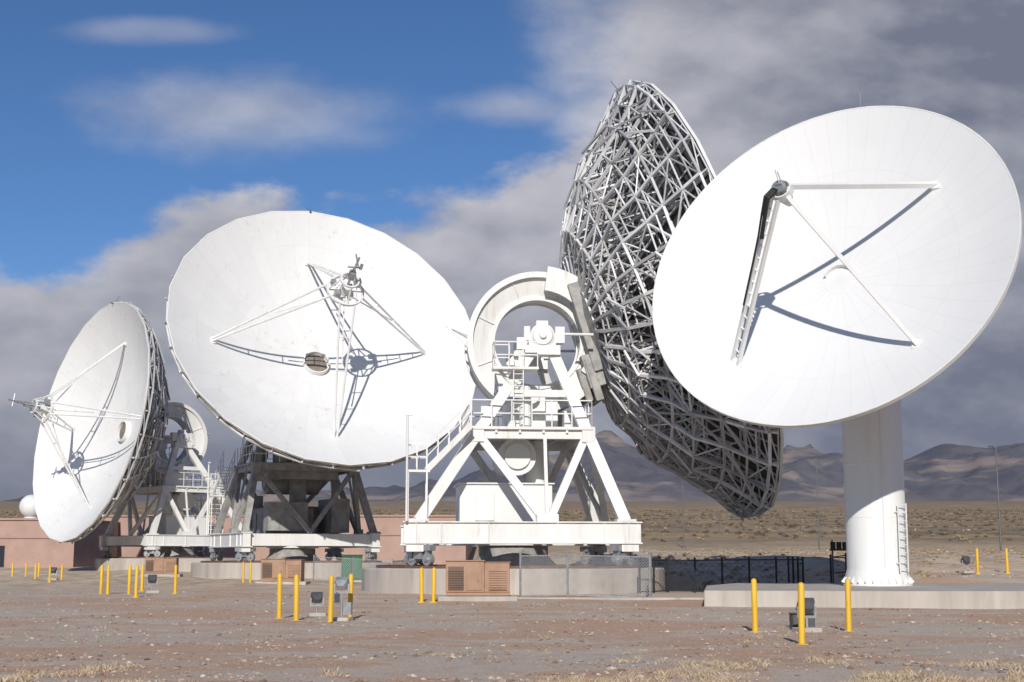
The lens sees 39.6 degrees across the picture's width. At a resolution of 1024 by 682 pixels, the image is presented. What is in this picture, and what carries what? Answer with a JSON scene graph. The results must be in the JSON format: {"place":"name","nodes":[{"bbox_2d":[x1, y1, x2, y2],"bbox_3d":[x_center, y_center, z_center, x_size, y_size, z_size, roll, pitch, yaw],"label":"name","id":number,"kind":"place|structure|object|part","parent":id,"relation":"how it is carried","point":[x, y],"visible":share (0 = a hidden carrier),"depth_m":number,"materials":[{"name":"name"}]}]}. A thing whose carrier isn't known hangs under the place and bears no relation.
{"place":"outdoors","nodes":[
{"label":"outdoors","id":0,"kind":"place"},
{"bbox_2d":[0,501,1023,681],"bbox_3d":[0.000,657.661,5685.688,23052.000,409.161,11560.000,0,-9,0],"label":"ground","id":1,"kind":"structure","parent":0,"point":[81,581],"depth_m":34.23,"materials":[{"name":"brown soil"}]},
{"bbox_2d":[34,564,36,578],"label":"yellow bollard","id":2,"kind":"object","parent":1,"relation":"on","point":[35,570],"visible":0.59,"depth_m":87.78,"materials":[{"name":"metal"}]},
{"bbox_2d":[47,565,51,581],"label":"yellow bollard","id":3,"kind":"object","parent":1,"relation":"on","point":[49,580],"visible":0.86,"depth_m":82.15,"materials":[{"name":"metal"}]},
{"bbox_2d":[47,567,58,579],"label":"floodlight","id":4,"kind":"object","parent":1,"relation":"on","point":[53,569],"visible":0.75,"depth_m":87.73,"materials":[{"name":"metal"}]},
{"bbox_2d":[0,518,119,567],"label":"flat roof building","id":5,"kind":"structure","parent":1,"relation":"on","point":[28,541],"depth_m":133.70,"materials":[{"name":"pink paint"}]},
{"bbox_2d":[0,546,4,566],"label":"door","id":6,"kind":"structure","parent":5,"relation":"in","point":[2,548],"depth_m":133.39,"materials":[{"name":"metal"}]},
{"bbox_2d":[19,495,37,517],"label":"radome","id":7,"kind":"object","parent":5,"relation":"on","point":[26,507],"visible":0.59,"depth_m":148.09,"materials":[{"name":"white paint"}]},
{"bbox_2d":[60,564,62,579],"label":"yellow bollard","id":8,"kind":"object","parent":1,"relation":"on","point":[61,572],"visible":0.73,"depth_m":87.76,"materials":[{"name":"metal"}]},
{"bbox_2d":[99,565,103,593],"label":"yellow bollard","id":9,"kind":"object","parent":1,"relation":"on","point":[101,579],"visible":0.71,"depth_m":55.51,"materials":[{"name":"metal"}]},
{"bbox_2d":[106,565,109,593],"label":"yellow bollard","id":10,"kind":"object","parent":1,"relation":"on","point":[108,580],"visible":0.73,"depth_m":55.53,"materials":[{"name":"metal"}]},
{"bbox_2d":[127,565,131,593],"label":"yellow bollard","id":11,"kind":"object","parent":1,"relation":"on","point":[129,579],"visible":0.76,"depth_m":55.51,"materials":[{"name":"metal"}]},
{"bbox_2d":[132,566,138,597],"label":"yellow bollard","id":12,"kind":"object","parent":1,"relation":"on","point":[136,582],"visible":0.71,"depth_m":52.28,"materials":[{"name":"metal"}]},
{"bbox_2d":[140,564,143,590],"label":"yellow bollard","id":13,"kind":"object","parent":1,"relation":"on","point":[142,577],"visible":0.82,"depth_m":60.75,"materials":[{"name":"metal"}]},
{"bbox_2d":[145,575,158,592],"bbox_3d":[-14.690,9.925,58.082,0.525,0.752,0.450,4,-9,-23],"label":"floodlight","id":14,"kind":"object","parent":1,"relation":"on","point":[152,579],"visible":0.91,"depth_m":58.00,"materials":[{"name":"metal"}]},
{"bbox_2d":[140,557,182,576],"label":"air conditioning unit","id":15,"kind":"object","parent":1,"relation":"on","point":[161,566],"visible":0.9,"depth_m":94.34,"materials":[{"name":"metal"}]},
{"bbox_2d":[94,547,248,571],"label":"telescope foundation","id":16,"kind":"object","parent":1,"relation":"on","point":[187,556],"visible":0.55,"depth_m":114.16,"materials":[{"name":"concrete"}]},
{"bbox_2d":[8,297,241,556],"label":"dish telescope","id":17,"kind":"object","parent":16,"relation":"on","point":[105,407],"visible":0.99,"depth_m":118.42,"materials":[{"name":"white metal"}]},
{"bbox_2d":[172,565,177,593],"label":"yellow bollard","id":18,"kind":"object","parent":1,"relation":"on","point":[175,579],"visible":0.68,"depth_m":56.86,"materials":[{"name":"metal"}]},
{"bbox_2d":[242,562,244,582],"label":"yellow bollard","id":19,"kind":"object","parent":1,"relation":"on","point":[243,570],"visible":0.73,"depth_m":77.19,"materials":[{"name":"metal"}]},
{"bbox_2d":[249,562,251,582],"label":"yellow bollard","id":20,"kind":"object","parent":1,"relation":"on","point":[250,572],"visible":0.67,"depth_m":77.18,"materials":[{"name":"metal"}]},
{"bbox_2d":[275,573,283,618],"bbox_3d":[-5.976,6.597,36.551,0.260,1.235,0.260,-4,-9,25],"label":"yellow bollard","id":21,"kind":"object","parent":1,"relation":"on","point":[279,596],"visible":0.77,"depth_m":36.51,"materials":[{"name":"metal"}]},
{"bbox_2d":[255,558,309,584],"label":"air conditioning unit","id":22,"kind":"object","parent":1,"relation":"on","point":[273,568],"visible":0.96,"depth_m":72.95,"materials":[{"name":"metal"}]},
{"bbox_2d":[104,515,471,564],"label":"flat roof building","id":23,"kind":"structure","parent":1,"relation":"on","point":[388,527],"depth_m":148.45,"materials":[{"name":"pink paint"}]},
{"bbox_2d":[191,548,390,579],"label":"telescope foundation","id":24,"kind":"object","parent":1,"relation":"on","point":[218,569],"visible":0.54,"depth_m":88.43,"materials":[{"name":"concrete"}]},
{"bbox_2d":[164,208,476,560],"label":"dish telescope","id":25,"kind":"object","parent":24,"relation":"on","point":[314,353],"visible":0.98,"depth_m":91.19,"materials":[{"name":"white metal"}]},
{"bbox_2d":[291,574,299,620],"bbox_3d":[-5.348,6.411,35.268,0.260,1.235,0.260,2,-9,-15],"label":"yellow bollard","id":26,"kind":"object","parent":1,"relation":"on","point":[296,597],"visible":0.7,"depth_m":35.23,"materials":[{"name":"metal"}]},
{"bbox_2d":[307,592,325,616],"bbox_3d":[-5.194,7.007,37.856,0.455,0.651,0.390,3,-9,-17],"label":"floodlight","id":27,"kind":"object","parent":1,"relation":"on","point":[316,597],"visible":0.99,"depth_m":37.80,"materials":[{"name":"metal"}]},
{"bbox_2d":[328,575,333,621],"bbox_3d":[-4.384,6.288,34.424,0.260,1.235,0.260,-2,-8,18],"label":"yellow bollard","id":28,"kind":"object","parent":1,"relation":"on","point":[330,598],"visible":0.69,"depth_m":34.38,"materials":[{"name":"metal"}]},
{"bbox_2d":[333,577,352,620],"bbox_3d":[-4.214,6.405,35.265,0.505,1.101,0.420,-2,-9,11],"label":"floodlight","id":29,"kind":"object","parent":1,"relation":"on","point":[342,583],"visible":0.91,"depth_m":35.21,"materials":[{"name":"metal"}]},
{"bbox_2d":[348,574,354,618],"bbox_3d":[-4.101,6.534,36.116,0.260,1.235,0.260,1,-8,-2],"label":"yellow bollard","id":30,"kind":"object","parent":1,"relation":"on","point":[350,594],"visible":0.56,"depth_m":36.09,"materials":[{"name":"metal"}]},
{"bbox_2d":[341,555,362,581],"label":"utility cabinet","id":31,"kind":"object","parent":1,"relation":"on","point":[348,568],"visible":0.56,"depth_m":79.14,"materials":[{"name":"metal"}]},
{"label":"cabinet door","id":32,"kind":"part","parent":31,"relation":"part of","materials":[{"name":"green paint"}]},
{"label":"cabinet door","id":33,"kind":"part","parent":31,"relation":"part of","materials":[{"name":"green paint"}]},
{"bbox_2d":[313,555,406,582],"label":"chain link fence","id":34,"kind":"object","parent":1,"relation":"on","point":[353,564],"visible":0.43,"depth_m":76.06,"materials":[{"name":"metal"}]},
{"bbox_2d":[418,568,424,602],"bbox_3d":[-3.015,8.177,47.419,0.260,1.235,0.260,5,-11,-29],"label":"yellow bollard","id":35,"kind":"object","parent":1,"relation":"on","point":[421,586],"visible":0.73,"depth_m":47.36,"materials":[{"name":"metal"}]},
{"bbox_2d":[430,568,436,602],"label":"yellow bollard","id":36,"kind":"object","parent":1,"relation":"on","point":[433,584],"visible":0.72,"depth_m":47.38,"materials":[{"name":"metal"}]},
{"bbox_2d":[438,560,517,600],"bbox_3d":[-1.156,8.309,48.979,2.697,1.513,1.700,0,-9,0],"label":"air conditioning unit","id":37,"kind":"object","parent":1,"relation":"on","point":[474,580],"visible":0.98,"depth_m":48.25,"materials":[{"name":"metal"}]},
{"bbox_2d":[0,548,1023,681],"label":"gravel stones","id":38,"kind":"object","parent":1,"relation":"on","point":[926,667],"visible":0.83,"depth_m":26.02,"materials":[{"name":"gravel"}]},
{"bbox_2d":[0,618,1023,681],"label":"dry grass","id":39,"kind":"structure","parent":1,"relation":"on","point":[889,677],"depth_m":19.27,"materials":[{"name":"beige plant"}]},
{"bbox_2d":[0,508,1023,589],"bbox_3d":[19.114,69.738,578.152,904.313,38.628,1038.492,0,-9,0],"label":"straw scrub","id":40,"kind":"object","parent":1,"relation":"on","point":[919,571],"visible":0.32,"depth_m":102.59,"materials":[{"name":"beige plant"}]},
{"bbox_2d":[0,508,1023,541],"bbox_3d":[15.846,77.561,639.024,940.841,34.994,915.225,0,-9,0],"label":"desert scrub","id":41,"kind":"object","parent":1,"relation":"on","point":[794,525],"visible":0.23,"depth_m":344.60,"materials":[{"name":"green plant"}]},
{"bbox_2d":[362,546,664,594],"bbox_3d":[0.056,10.007,61.348,13.000,2.300,13.000,0,-9,0],"label":"telescope foundation","id":42,"kind":"object","parent":1,"relation":"on","point":[396,579],"visible":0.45,"depth_m":56.60,"materials":[{"name":"concrete"}]},
{"bbox_2d":[400,79,783,565],"bbox_3d":[4.679,-1.304,62.010,19.618,21.878,18.649,5,-10,-29],"label":"dish telescope","id":43,"kind":"object","parent":42,"relation":"on","point":[653,178],"visible":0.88,"depth_m":59.58,"materials":[{"name":"white metal"}]},
{"bbox_2d":[518,597,703,599],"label":"concrete kerb","id":44,"kind":"structure","parent":1,"relation":"on","point":[648,598],"depth_m":49.54,"materials":[{"name":"grey concrete"}]},
{"bbox_2d":[519,552,651,596],"bbox_3d":[3.930,8.627,51.840,6.832,1.878,3.404,7,-11,-40],"label":"chain link fence","id":45,"kind":"object","parent":44,"relation":"on","point":[567,555],"visible":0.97,"depth_m":50.97,"materials":[{"name":"metal"}]},
{"bbox_2d":[678,482,685,547],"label":"lamp pole","id":46,"kind":"object","parent":1,"relation":"on","point":[683,546],"visible":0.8,"depth_m":168.74,"materials":[{"name":"metal"}]},
{"bbox_2d":[638,557,803,592],"bbox_3d":[8.947,9.570,57.716,8.888,1.634,2.685,6,-10,-33],"label":"metal fence","id":47,"kind":"object","parent":1,"relation":"on","point":[667,560],"visible":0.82,"depth_m":57.78,"materials":[{"name":"black metal"}]},
{"bbox_2d":[749,578,759,632],"bbox_3d":[5.225,5.738,30.644,0.260,1.235,0.260,-6,-11,36],"label":"yellow bollard","id":48,"kind":"object","parent":1,"relation":"on","point":[754,605],"visible":0.72,"depth_m":30.60,"materials":[{"name":"metal"}]},
{"bbox_2d":[789,612,814,628],"bbox_3d":[6.518,6.307,31.963,0.540,0.395,0.440,0,-9,0],"label":"junction box","id":49,"kind":"object","parent":1,"relation":"on","point":[793,620],"visible":0.44,"depth_m":31.78,"materials":[{"name":"grey metal"}]},
{"bbox_2d":[796,582,808,644],"bbox_3d":[5.358,5.090,26.320,0.260,1.235,0.260,-1,-9,9],"label":"yellow bollard","id":50,"kind":"object","parent":1,"relation":"on","point":[801,614],"visible":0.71,"depth_m":26.28,"materials":[{"name":"metal"}]},
{"bbox_2d":[792,598,822,631],"bbox_3d":[6.344,5.908,30.619,0.525,0.752,0.450,2,-9,-11],"label":"floodlight","id":51,"kind":"object","parent":1,"relation":"on","point":[810,607],"visible":0.73,"depth_m":30.56,"materials":[{"name":"metal"}]},
{"bbox_2d":[811,466,819,549],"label":"lamp pole","id":52,"kind":"object","parent":1,"relation":"on","point":[817,510],"visible":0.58,"depth_m":148.95,"materials":[{"name":"metal"}]},
{"bbox_2d":[637,517,1022,532],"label":"perimeter fence","id":53,"kind":"object","parent":1,"relation":"on","point":[698,528],"visible":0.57,"depth_m":231.49,"materials":[{"name":"metal"}]},
{"bbox_2d":[829,553,846,582],"bbox_3d":[13.575,9.386,58.504,1.346,1.978,1.596,0,-9,0],"label":"metal fence","id":54,"kind":"object","parent":1,"relation":"on","point":[830,555],"visible":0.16,"depth_m":57.76,"materials":[{"name":"black metal"}]},
{"bbox_2d":[845,578,854,631],"bbox_3d":[7.247,5.738,30.643,0.260,1.235,0.260,4,-9,-22],"label":"yellow bollard","id":55,"kind":"object","parent":1,"relation":"on","point":[848,605],"visible":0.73,"depth_m":30.60,"materials":[{"name":"metal"}]},
{"bbox_2d":[704,583,1023,608],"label":"concrete slab","id":56,"kind":"structure","parent":1,"relation":"on","point":[966,595],"depth_m":43.30,"materials":[{"name":"grey concrete"}]},
{"bbox_2d":[652,86,1021,585],"bbox_3d":[10.885,-0.689,49.067,11.049,18.127,9.361,1,-9,-4],"label":"dish telescope","id":57,"kind":"object","parent":56,"relation":"on","point":[852,270],"visible":0.99,"depth_m":50.11,"materials":[{"name":"white paint"}]},
{"bbox_2d":[829,540,845,582],"bbox_3d":[13.400,9.052,57.144,1.200,2.100,0.210,0,-9,0],"label":"meter rack","id":58,"kind":"object","parent":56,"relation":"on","point":[837,546],"visible":0.64,"depth_m":57.19,"materials":[{"name":"grey metal"}]},
{"bbox_2d":[959,556,974,573],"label":"floodlight","id":59,"kind":"object","parent":1,"relation":"on","point":[965,560],"visible":0.99,"depth_m":65.78,"materials":[{"name":"metal"}]},
{"bbox_2d":[975,548,980,573],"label":"yellow bollard","id":60,"kind":"object","parent":1,"relation":"on","point":[977,564],"visible":0.81,"depth_m":65.83,"materials":[{"name":"metal"}]},
{"bbox_2d":[988,446,1003,550],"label":"lamp pole","id":61,"kind":"object","parent":1,"relation":"on","point":[1000,539],"visible":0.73,"depth_m":117.24,"materials":[{"name":"metal"}]},
{"bbox_2d":[1005,548,1010,572],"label":"yellow bollard","id":62,"kind":"object","parent":1,"relation":"on","point":[1006,559],"visible":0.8,"depth_m":65.84,"materials":[{"name":"metal"}]},
{"bbox_2d":[0,430,1023,501],"bbox_3d":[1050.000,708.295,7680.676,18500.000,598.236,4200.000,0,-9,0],"label":"mountain range","id":63,"kind":"structure","parent":0,"point":[948,472],"depth_m":7329.64,"materials":[{"name":"stone"}]},
{"bbox_2d":[0,0,1023,498],"label":"sky","id":64,"kind":"structure","parent":0,"point":[132,132],"materials":[{"name":"blue"}]}
]}

